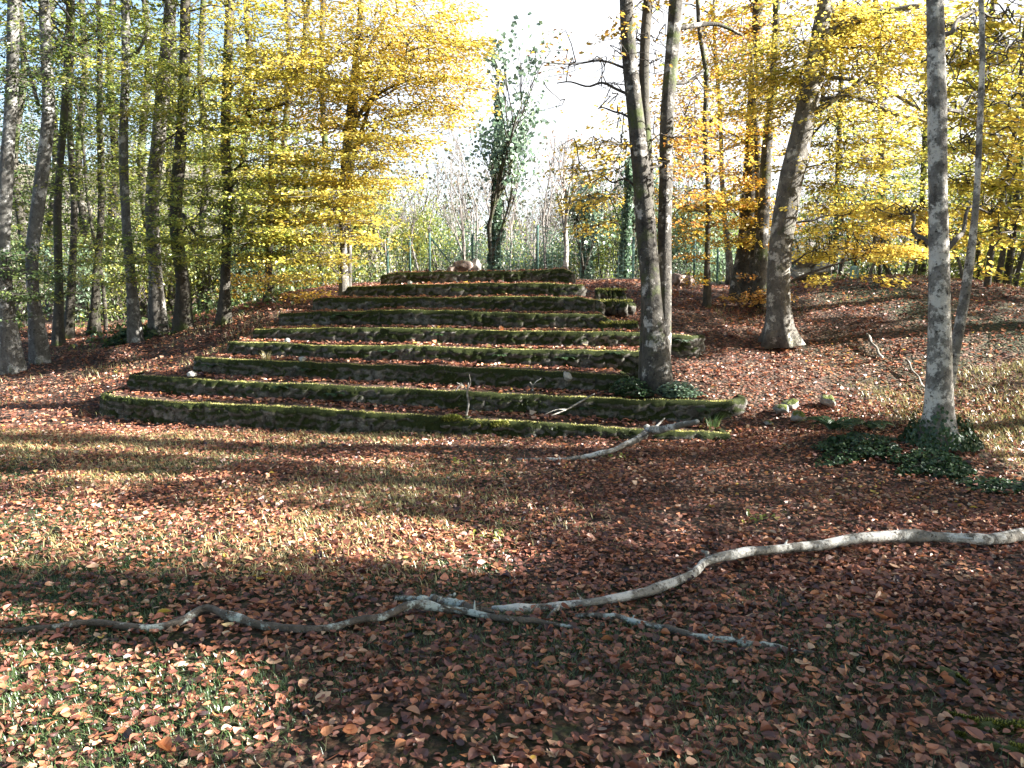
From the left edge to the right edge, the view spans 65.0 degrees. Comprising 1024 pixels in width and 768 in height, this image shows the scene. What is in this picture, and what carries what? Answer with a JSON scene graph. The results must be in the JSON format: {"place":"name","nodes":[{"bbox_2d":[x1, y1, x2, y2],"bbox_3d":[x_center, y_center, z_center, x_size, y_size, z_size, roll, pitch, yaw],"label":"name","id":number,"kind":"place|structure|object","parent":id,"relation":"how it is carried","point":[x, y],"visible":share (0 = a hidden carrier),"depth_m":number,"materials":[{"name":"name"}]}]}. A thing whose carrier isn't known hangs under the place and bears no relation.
{"place":"outdoors","nodes":[
{"label":"outdoors","id":0,"kind":"place"},
{"bbox_2d":[0,273,1023,767],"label":"ground","id":1,"kind":"structure","parent":0,"point":[562,731],"depth_m":4.99,"materials":[{"name":"brown soil"}]},
{"bbox_2d":[11,231,53,326],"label":"understorey bush","id":2,"kind":"object","parent":1,"relation":"on","point":[16,282],"visible":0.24,"depth_m":16.93,"materials":[{"name":"green plant"}]},
{"bbox_2d":[0,1,105,317],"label":"background tree","id":3,"kind":"object","parent":1,"relation":"on","point":[17,175],"visible":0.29,"depth_m":18.55,"materials":[{"name":"green plant"}]},
{"bbox_2d":[0,0,131,312],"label":"background tree","id":4,"kind":"object","parent":1,"relation":"on","point":[49,222],"visible":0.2,"depth_m":20.50,"materials":[{"name":"green plant"}]},
{"bbox_2d":[24,242,110,321],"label":"understorey bush","id":5,"kind":"object","parent":1,"relation":"on","point":[83,299],"visible":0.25,"depth_m":17.82,"materials":[{"name":"teal plant"}]},
{"bbox_2d":[0,0,140,374],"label":"beech tree","id":6,"kind":"object","parent":1,"relation":"on","point":[12,359],"visible":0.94,"depth_m":12.26,"materials":[{"name":"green plant"}]},
{"bbox_2d":[0,0,150,346],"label":"beech tree","id":7,"kind":"object","parent":1,"relation":"on","point":[58,334],"visible":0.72,"depth_m":14.66,"materials":[{"name":"green plant"}]},
{"bbox_2d":[0,0,156,315],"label":"background tree","id":8,"kind":"object","parent":1,"relation":"on","point":[81,209],"visible":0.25,"depth_m":19.44,"materials":[{"name":"green plant"}]},
{"bbox_2d":[0,0,175,364],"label":"beech tree","id":9,"kind":"object","parent":1,"relation":"on","point":[38,349],"visible":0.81,"depth_m":12.83,"materials":[{"name":"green plant"}]},
{"bbox_2d":[0,0,184,339],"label":"beech tree","id":10,"kind":"object","parent":1,"relation":"on","point":[69,322],"visible":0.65,"depth_m":15.28,"materials":[{"name":"green plant"}]},
{"bbox_2d":[0,0,208,335],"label":"beech tree","id":11,"kind":"object","parent":1,"relation":"on","point":[95,311],"visible":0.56,"depth_m":15.60,"materials":[{"name":"green plant"}]},
{"bbox_2d":[27,0,196,312],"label":"background tree","id":12,"kind":"object","parent":1,"relation":"on","point":[112,160],"visible":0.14,"depth_m":21.39,"materials":[{"name":"green plant"}]},
{"bbox_2d":[76,224,174,319],"bbox_3d":[-8.896,-2.533,18.367,2.670,2.241,1.676,0,7,0],"label":"understorey bush","id":13,"kind":"object","parent":1,"relation":"on","point":[118,288],"visible":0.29,"depth_m":18.29,"materials":[{"name":"green plant"}]},
{"bbox_2d":[102,325,155,347],"bbox_3d":[-6.824,-0.862,14.544,0.874,0.422,1.281,0,7,0],"label":"ivy patch","id":14,"kind":"object","parent":1,"relation":"on","point":[117,341],"visible":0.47,"depth_m":14.27,"materials":[{"name":"green plant"}]},
{"bbox_2d":[52,0,220,344],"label":"beech tree","id":15,"kind":"object","parent":1,"relation":"on","point":[134,321],"visible":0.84,"depth_m":13.50,"materials":[{"name":"green plant"}]},
{"bbox_2d":[72,0,217,314],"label":"background tree","id":16,"kind":"object","parent":1,"relation":"on","point":[163,210],"visible":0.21,"depth_m":20.29,"materials":[{"name":"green plant"}]},
{"bbox_2d":[93,220,203,317],"bbox_3d":[-8.484,-2.693,18.743,2.322,2.363,1.967,-4,8,-32],"label":"understorey bush","id":17,"kind":"object","parent":1,"relation":"on","point":[165,285],"visible":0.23,"depth_m":18.73,"materials":[{"name":"green plant"}]},
{"bbox_2d":[90,23,254,310],"bbox_3d":[-9.356,-7.008,22.504,4.603,10.611,3.278,0,7,0],"label":"background tree","id":18,"kind":"object","parent":1,"relation":"on","point":[173,288],"visible":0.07,"depth_m":22.36,"materials":[{"name":"green plant"}]},
{"bbox_2d":[72,0,284,336],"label":"beech tree","id":19,"kind":"object","parent":1,"relation":"on","point":[157,314],"visible":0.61,"depth_m":14.05,"materials":[{"name":"yellow plant"}]},
{"bbox_2d":[133,0,264,312],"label":"background tree","id":20,"kind":"object","parent":1,"relation":"on","point":[201,227],"visible":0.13,"depth_m":19.34,"materials":[{"name":"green plant"}]},
{"bbox_2d":[114,0,296,335],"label":"beech tree","id":21,"kind":"object","parent":1,"relation":"on","point":[182,319],"visible":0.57,"depth_m":13.27,"materials":[{"name":"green plant"}]},
{"bbox_2d":[167,220,266,311],"bbox_3d":[-6.928,-2.829,18.900,2.307,2.501,1.386,-2,7,-13],"label":"understorey bush","id":22,"kind":"object","parent":1,"relation":"on","point":[204,274],"visible":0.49,"depth_m":18.77,"materials":[{"name":"green plant"}]},
{"bbox_2d":[173,0,313,300],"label":"background tree","id":23,"kind":"object","parent":1,"relation":"on","point":[250,44],"visible":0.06,"depth_m":21.14,"materials":[{"name":"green plant"}]},
{"bbox_2d":[211,230,296,303],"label":"understorey bush","id":24,"kind":"object","parent":1,"relation":"on","point":[244,272],"visible":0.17,"depth_m":18.77,"materials":[{"name":"teal plant"}]},
{"bbox_2d":[160,0,356,328],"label":"beech tree","id":25,"kind":"object","parent":1,"relation":"on","point":[223,317],"visible":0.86,"depth_m":12.16,"materials":[{"name":"yellow plant"}]},
{"bbox_2d":[234,0,334,294],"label":"background tree","id":26,"kind":"object","parent":1,"relation":"on","point":[290,35],"visible":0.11,"depth_m":19.30,"materials":[{"name":"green plant"}]},
{"bbox_2d":[235,211,336,291],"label":"understorey bush","id":27,"kind":"object","parent":1,"relation":"on","point":[306,267],"visible":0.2,"depth_m":18.75,"materials":[{"name":"green plant"}]},
{"bbox_2d":[0,600,584,635],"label":"fallen branch","id":28,"kind":"object","parent":1,"relation":"on","point":[228,615],"visible":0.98,"depth_m":3.80,"materials":[{"name":"grey wood"}]},
{"bbox_2d":[199,0,398,302],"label":"beech tree","id":29,"kind":"object","parent":1,"relation":"on","point":[268,273],"visible":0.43,"depth_m":14.67,"materials":[{"name":"yellow plant"}]},
{"bbox_2d":[275,0,367,285],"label":"background tree","id":30,"kind":"object","parent":1,"relation":"on","point":[324,137],"visible":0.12,"depth_m":21.38,"materials":[{"name":"yellow plant"}]},
{"bbox_2d":[296,199,400,281],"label":"bush","id":31,"kind":"object","parent":1,"relation":"on","point":[356,247],"visible":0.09,"depth_m":29.40,"materials":[{"name":"green plant"}]},
{"bbox_2d":[213,0,505,297],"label":"beech tree","id":32,"kind":"object","parent":1,"relation":"on","point":[345,185],"visible":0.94,"depth_m":12.45,"materials":[{"name":"yellow plant"}]},
{"bbox_2d":[325,170,408,282],"bbox_3d":[-4.345,-4.463,23.725,2.733,3.620,3.118,0,7,0],"label":"bush","id":33,"kind":"object","parent":1,"relation":"on","point":[370,256],"visible":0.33,"depth_m":23.55,"materials":[{"name":"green plant"}]},
{"bbox_2d":[370,181,421,272],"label":"bare sapling","id":34,"kind":"object","parent":1,"relation":"on","point":[390,231],"visible":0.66,"depth_m":23.08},
{"bbox_2d":[393,198,421,270],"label":"bare sapling","id":35,"kind":"object","parent":1,"relation":"on","point":[411,232],"visible":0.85,"depth_m":23.76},
{"bbox_2d":[193,352,627,396],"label":"stone terrace","id":36,"kind":"structure","parent":1,"relation":"on","point":[498,376],"depth_m":10.00,"materials":[{"name":"green stone"}]},
{"bbox_2d":[99,387,731,441],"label":"stone terrace","id":37,"kind":"structure","parent":1,"relation":"on","point":[271,416],"depth_m":8.96,"materials":[{"name":"green stone"}]},
{"bbox_2d":[440,413,469,428],"bbox_3d":[-0.622,0.400,8.743,0.342,0.168,0.172,0,7,0],"label":"moss cushion","id":38,"kind":"object","parent":37,"relation":"on","point":[455,417],"visible":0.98,"depth_m":8.70,"materials":[{"name":"plant"}]},
{"bbox_2d":[362,201,483,272],"bbox_3d":[-3.598,-5.085,30.869,4.936,3.775,3.295,0,7,0],"label":"bush","id":39,"kind":"object","parent":1,"relation":"on","point":[391,269],"visible":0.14,"depth_m":30.37,"materials":[{"name":"green plant"}]},
{"bbox_2d":[372,184,487,274],"bbox_3d":[-2.371,-4.375,24.786,3.975,3.416,2.992,0,7,0],"label":"bush","id":40,"kind":"object","parent":1,"relation":"on","point":[420,245],"visible":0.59,"depth_m":24.51,"materials":[{"name":"green plant"}]},
{"bbox_2d":[398,134,465,269],"bbox_3d":[-2.611,-5.051,24.765,2.135,5.117,2.230,-2,7,-19],"label":"bare sapling","id":41,"kind":"object","parent":1,"relation":"on","point":[436,266],"visible":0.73,"depth_m":24.33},
{"bbox_2d":[227,340,638,382],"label":"stone terrace","id":42,"kind":"structure","parent":1,"relation":"on","point":[627,362],"depth_m":10.54,"materials":[{"name":"green stone"}]},
{"bbox_2d":[126,368,747,425],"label":"stone terrace","id":43,"kind":"structure","parent":1,"relation":"on","point":[655,409],"depth_m":9.36,"materials":[{"name":"green stone"}]},
{"bbox_2d":[604,376,655,396],"bbox_3d":[1.375,0.024,9.416,0.572,0.238,0.444,0,7,0],"label":"ivy patch","id":44,"kind":"object","parent":43,"relation":"on","point":[628,386],"visible":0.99,"depth_m":9.32,"materials":[{"name":"green plant"}]},
{"bbox_2d":[650,380,708,397],"bbox_3d":[1.953,0.059,9.267,0.638,0.194,0.416,-1,7,-11],"label":"ivy patch","id":45,"kind":"object","parent":43,"relation":"on","point":[676,389],"visible":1,"depth_m":9.19,"materials":[{"name":"teal plant"}]},
{"bbox_2d":[395,592,494,613],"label":"fallen branch","id":46,"kind":"object","parent":1,"relation":"on","point":[447,600],"visible":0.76,"depth_m":4.08,"materials":[{"name":"grey wood"}]},
{"bbox_2d":[278,309,612,331],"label":"stone terrace","id":47,"kind":"structure","parent":1,"relation":"on","point":[458,317],"depth_m":11.73,"materials":[{"name":"green stone"}]},
{"bbox_2d":[427,128,472,259],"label":"bare sapling","id":48,"kind":"object","parent":1,"relation":"on","point":[453,171],"visible":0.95,"depth_m":23.47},
{"bbox_2d":[311,296,605,315],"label":"stone terrace","id":49,"kind":"structure","parent":1,"relation":"on","point":[540,303],"depth_m":12.25,"materials":[{"name":"green stone"}]},
{"bbox_2d":[417,217,509,270],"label":"bush","id":50,"kind":"object","parent":1,"relation":"on","point":[469,250],"visible":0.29,"depth_m":25.45,"materials":[{"name":"teal plant"}]},
{"bbox_2d":[345,282,586,297],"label":"stone terrace","id":51,"kind":"structure","parent":1,"relation":"on","point":[491,289],"depth_m":12.82,"materials":[{"name":"green stone"}]},
{"bbox_2d":[430,89,518,257],"bbox_3d":[-1.351,-5.957,26.109,3.332,6.990,2.064,-3,7,-21],"label":"bare sapling","id":52,"kind":"object","parent":1,"relation":"on","point":[475,205],"visible":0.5,"depth_m":25.78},
{"bbox_2d":[380,268,575,284],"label":"stone terrace","id":53,"kind":"structure","parent":1,"relation":"on","point":[561,275],"depth_m":13.44,"materials":[{"name":"green stone"}]},
{"bbox_2d":[253,326,705,358],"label":"stone terrace","id":54,"kind":"structure","parent":1,"relation":"on","point":[695,347],"depth_m":11.06,"materials":[{"name":"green stone"}]},
{"bbox_2d":[459,219,557,269],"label":"bush","id":55,"kind":"object","parent":1,"relation":"on","point":[512,256],"visible":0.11,"depth_m":30.39,"materials":[{"name":"green plant"}]},
{"bbox_2d":[0,267,1023,767],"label":"fallen leaves","id":56,"kind":"object","parent":1,"relation":"on","point":[886,563],"depth_m":4.62,"materials":[{"name":"plant"}]},
{"bbox_2d":[0,272,1023,586],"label":"dry grass","id":57,"kind":"structure","parent":1,"relation":"on","point":[422,498],"depth_m":6.63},
{"bbox_2d":[461,12,563,270],"bbox_3d":[0.006,-5.133,19.212,2.365,6.336,3.478,0,7,0],"label":"ivy clad tree","id":58,"kind":"object","parent":1,"relation":"on","point":[507,146],"visible":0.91,"depth_m":19.21,"materials":[{"name":"green plant"}]},
{"bbox_2d":[487,127,546,265],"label":"bare sapling","id":59,"kind":"object","parent":1,"relation":"on","point":[510,227],"visible":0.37,"depth_m":26.79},
{"bbox_2d":[16,255,1021,350],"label":"undergrowth","id":60,"kind":"object","parent":1,"relation":"on","point":[235,302],"visible":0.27,"depth_m":16.75,"materials":[{"name":"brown plant"}]},
{"bbox_2d":[488,225,577,270],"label":"bush","id":61,"kind":"object","parent":1,"relation":"on","point":[549,262],"visible":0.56,"depth_m":23.63,"materials":[{"name":"teal plant"}]},
{"bbox_2d":[505,184,568,268],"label":"bare sapling","id":62,"kind":"object","parent":1,"relation":"on","point":[532,230],"visible":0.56,"depth_m":24.54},
{"bbox_2d":[528,104,583,268],"bbox_3d":[1.010,-5.195,22.897,2.002,5.562,1.851,-6,9,-43],"label":"bare sapling","id":63,"kind":"object","parent":1,"relation":"on","point":[544,209],"visible":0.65,"depth_m":22.82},
{"bbox_2d":[534,119,610,268],"bbox_3d":[1.359,-3.951,17.433,1.732,3.582,2.224,0,7,0],"label":"bare tree","id":64,"kind":"object","parent":1,"relation":"on","point":[566,244],"visible":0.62,"depth_m":17.52,"materials":[{"name":"plant"}]},
{"bbox_2d":[529,218,617,278],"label":"bush","id":65,"kind":"object","parent":1,"relation":"on","point":[574,254],"visible":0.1,"depth_m":29.69,"materials":[{"name":"green plant"}]},
{"bbox_2d":[554,150,616,278],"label":"ivy clad tree","id":66,"kind":"object","parent":1,"relation":"on","point":[586,265],"visible":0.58,"depth_m":20.85,"materials":[{"name":"green plant"}]},
{"bbox_2d":[555,204,638,278],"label":"bush","id":67,"kind":"object","parent":1,"relation":"on","point":[603,261],"visible":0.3,"depth_m":23.45,"materials":[{"name":"green plant"}]},
{"bbox_2d":[516,418,699,464],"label":"fallen branch","id":68,"kind":"object","parent":1,"relation":"on","point":[648,431],"visible":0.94,"depth_m":7.42,"materials":[{"name":"grey wood"}]},
{"bbox_2d":[594,287,626,299],"bbox_3d":[1.625,-1.462,13.284,0.544,0.286,0.580,0,7,0],"label":"broken step","id":69,"kind":"object","parent":1,"relation":"on","point":[608,293],"visible":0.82,"depth_m":13.09,"materials":[{"name":"stone"}]},
{"bbox_2d":[386,225,839,282],"bbox_3d":[2.353,-2.932,18.803,10.578,1.534,0.103,0,7,0],"label":"wire fence","id":70,"kind":"object","parent":1,"relation":"on","point":[537,248],"visible":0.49,"depth_m":18.75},
{"bbox_2d":[594,298,635,315],"bbox_3d":[1.567,-1.203,12.577,0.743,0.294,0.560,0,7,0],"label":"broken step","id":71,"kind":"object","parent":1,"relation":"on","point":[622,307],"visible":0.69,"depth_m":12.45,"materials":[{"name":"stone"}]},
{"bbox_2d":[597,320,638,331],"bbox_3d":[1.504,-0.774,11.437,0.595,0.305,0.553,0,7,0],"label":"broken step","id":72,"kind":"object","parent":1,"relation":"on","point":[622,324],"visible":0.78,"depth_m":11.28,"materials":[{"name":"stone"}]},
{"bbox_2d":[525,0,760,396],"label":"beech tree","id":73,"kind":"object","parent":1,"relation":"on","point":[655,363],"visible":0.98,"depth_m":9.35,"materials":[{"name":"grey plant"}]},
{"bbox_2d":[597,177,696,277],"bbox_3d":[3.859,-4.217,22.482,3.205,3.480,2.855,4,8,30],"label":"bush","id":74,"kind":"object","parent":1,"relation":"on","point":[615,242],"visible":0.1,"depth_m":22.50,"materials":[{"name":"green plant"}]},
{"bbox_2d":[607,148,695,278],"bbox_3d":[3.415,-4.141,19.774,2.078,3.912,2.538,-2,7,-16],"label":"ivy clad tree","id":75,"kind":"object","parent":1,"relation":"on","point":[627,226],"visible":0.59,"depth_m":19.63,"materials":[{"name":"green plant"}]},
{"bbox_2d":[575,612,813,655],"bbox_3d":[0.811,1.148,3.734,1.112,0.079,0.124,4,8,28],"label":"fallen branch","id":76,"kind":"object","parent":1,"relation":"on","point":[658,625],"visible":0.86,"depth_m":3.69,"materials":[{"name":"grey wood"}]},
{"bbox_2d":[654,187,734,281],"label":"bush","id":77,"kind":"object","parent":1,"relation":"on","point":[675,251],"visible":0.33,"depth_m":21.50,"materials":[{"name":"teal plant"}]},
{"bbox_2d":[654,0,743,307],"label":"young tree","id":78,"kind":"object","parent":1,"relation":"on","point":[707,296],"visible":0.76,"depth_m":13.06,"materials":[{"name":"yellow plant"}]},
{"bbox_2d":[635,0,765,284],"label":"young tree","id":79,"kind":"object","parent":1,"relation":"on","point":[729,261],"visible":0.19,"depth_m":17.19,"materials":[{"name":"yellow plant"}]},
{"bbox_2d":[699,236,736,280],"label":"bush","id":80,"kind":"object","parent":1,"relation":"on","point":[722,260],"visible":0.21,"depth_m":22.61,"materials":[{"name":"teal plant"}]},
{"bbox_2d":[649,0,817,306],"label":"beech tree","id":81,"kind":"object","parent":1,"relation":"on","point":[748,282],"visible":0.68,"depth_m":13.43,"materials":[{"name":"yellow plant"}]},
{"bbox_2d":[793,173,861,274],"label":"bush","id":82,"kind":"object","parent":1,"relation":"on","point":[834,236],"visible":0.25,"depth_m":17.61,"materials":[{"name":"yellow plant"}]},
{"bbox_2d":[795,416,865,430],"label":"fern","id":83,"kind":"object","parent":1,"relation":"on","point":[828,422],"visible":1,"depth_m":7.56,"materials":[{"name":"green plant"}]},
{"bbox_2d":[788,0,894,275],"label":"background tree","id":84,"kind":"object","parent":1,"relation":"on","point":[835,269],"visible":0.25,"depth_m":17.54,"materials":[{"name":"yellow plant"}]},
{"bbox_2d":[698,0,986,348],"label":"beech tree","id":85,"kind":"object","parent":1,"relation":"on","point":[822,48],"visible":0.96,"depth_m":10.96,"materials":[{"name":"yellow plant"}]},
{"bbox_2d":[810,431,902,466],"bbox_3d":[3.095,0.574,7.248,0.923,0.251,0.665,0,7,0],"label":"ivy patch","id":86,"kind":"object","parent":1,"relation":"on","point":[854,438],"visible":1,"depth_m":7.14,"materials":[{"name":"green plant"}]},
{"bbox_2d":[842,417,893,429],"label":"fern","id":87,"kind":"object","parent":1,"relation":"on","point":[873,424],"visible":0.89,"depth_m":8.35,"materials":[{"name":"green plant"}]},
{"bbox_2d":[834,184,916,272],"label":"bush","id":88,"kind":"object","parent":1,"relation":"on","point":[879,236],"visible":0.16,"depth_m":17.57,"materials":[{"name":"yellow plant"}]},
{"bbox_2d":[829,0,952,274],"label":"background tree","id":89,"kind":"object","parent":1,"relation":"on","point":[893,193],"visible":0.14,"depth_m":18.47,"materials":[{"name":"yellow plant"}]},
{"bbox_2d":[858,45,970,275],"bbox_3d":[8.473,-5.944,16.361,2.219,8.998,2.829,0,7,0],"label":"background tree","id":90,"kind":"object","parent":1,"relation":"on","point":[923,132],"visible":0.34,"depth_m":16.48,"materials":[{"name":"yellow plant"}]},
{"bbox_2d":[886,447,977,478],"bbox_3d":[3.502,0.662,6.794,0.707,0.179,0.559,0,7,0],"label":"ivy patch","id":91,"kind":"object","parent":1,"relation":"on","point":[955,465],"visible":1,"depth_m":6.71,"materials":[{"name":"green plant"}]},
{"bbox_2d":[856,0,1023,450],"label":"beech tree","id":92,"kind":"object","parent":1,"relation":"on","point":[944,343],"visible":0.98,"depth_m":7.49,"materials":[{"name":"grey plant"}]},
{"bbox_2d":[897,405,984,451],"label":"climbing ivy","id":93,"kind":"object","parent":92,"relation":"attached to","point":[964,437],"visible":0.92,"depth_m":7.04,"materials":[{"name":"green plant"}]},
{"bbox_2d":[921,666,982,698],"bbox_3d":[1.834,1.224,3.316,0.108,0.057,0.280,-4,8,-28],"label":"tree root","id":94,"kind":"object","parent":1,"relation":"on","point":[958,677],"visible":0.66,"depth_m":3.33,"materials":[{"name":"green plant"}]},
{"bbox_2d":[898,0,1022,284],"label":"background tree","id":95,"kind":"object","parent":1,"relation":"on","point":[955,166],"visible":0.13,"depth_m":15.74,"materials":[{"name":"yellow plant"}]},
{"bbox_2d":[948,187,972,278],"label":"tree","id":96,"kind":"object","parent":1,"relation":"on","point":[957,258],"visible":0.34,"depth_m":14.42,"materials":[{"name":"brown plant"}]},
{"bbox_2d":[945,709,1023,734],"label":"tree root","id":97,"kind":"object","parent":1,"relation":"on","point":[998,724],"visible":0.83,"depth_m":2.92,"materials":[{"name":"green plant"}]},
{"bbox_2d":[946,0,1023,287],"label":"background tree","id":98,"kind":"object","parent":1,"relation":"on","point":[1010,259],"visible":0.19,"depth_m":14.29,"materials":[{"name":"yellow plant"}]},
{"bbox_2d":[953,474,1023,493],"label":"ivy patch","id":99,"kind":"object","parent":1,"relation":"on","point":[1002,484],"visible":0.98,"depth_m":6.36,"materials":[{"name":"green plant"}]},
{"bbox_2d":[953,25,1023,286],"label":"slender tree","id":100,"kind":"object","parent":1,"relation":"on","point":[988,279],"visible":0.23,"depth_m":13.25,"materials":[{"name":"yellow plant"}]},
{"bbox_2d":[953,729,1023,756],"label":"tree root","id":101,"kind":"object","parent":1,"relation":"on","point":[1012,746],"visible":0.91,"depth_m":2.77,"materials":[{"name":"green plant"}]},
{"bbox_2d":[993,140,1023,282],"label":"tree","id":102,"kind":"object","parent":1,"relation":"on","point":[1001,260],"visible":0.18,"depth_m":14.16,"materials":[{"name":"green plant"}]},
{"bbox_2d":[997,134,1023,285],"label":"tree","id":103,"kind":"object","parent":1,"relation":"on","point":[1019,266],"visible":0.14,"depth_m":14.04,"materials":[{"name":"brown plant"}]},
{"bbox_2d":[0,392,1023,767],"bbox_3d":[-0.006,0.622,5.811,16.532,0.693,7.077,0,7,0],"label":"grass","id":104,"kind":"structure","parent":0,"point":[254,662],"depth_m":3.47,"materials":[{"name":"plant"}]},
{"bbox_2d":[0,0,1023,240],"label":"sky","id":105,"kind":"structure","parent":0,"point":[585,19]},
{"bbox_2d":[11,164,1018,297],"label":"hills","id":106,"kind":"structure","parent":0,"point":[185,177],"depth_m":68.49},
{"bbox_2d":[0,59,1020,298],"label":"woods","id":107,"kind":"object","parent":106,"relation":"on","point":[471,213],"visible":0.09,"depth_m":39.13,"materials":[{"name":"green plant"}]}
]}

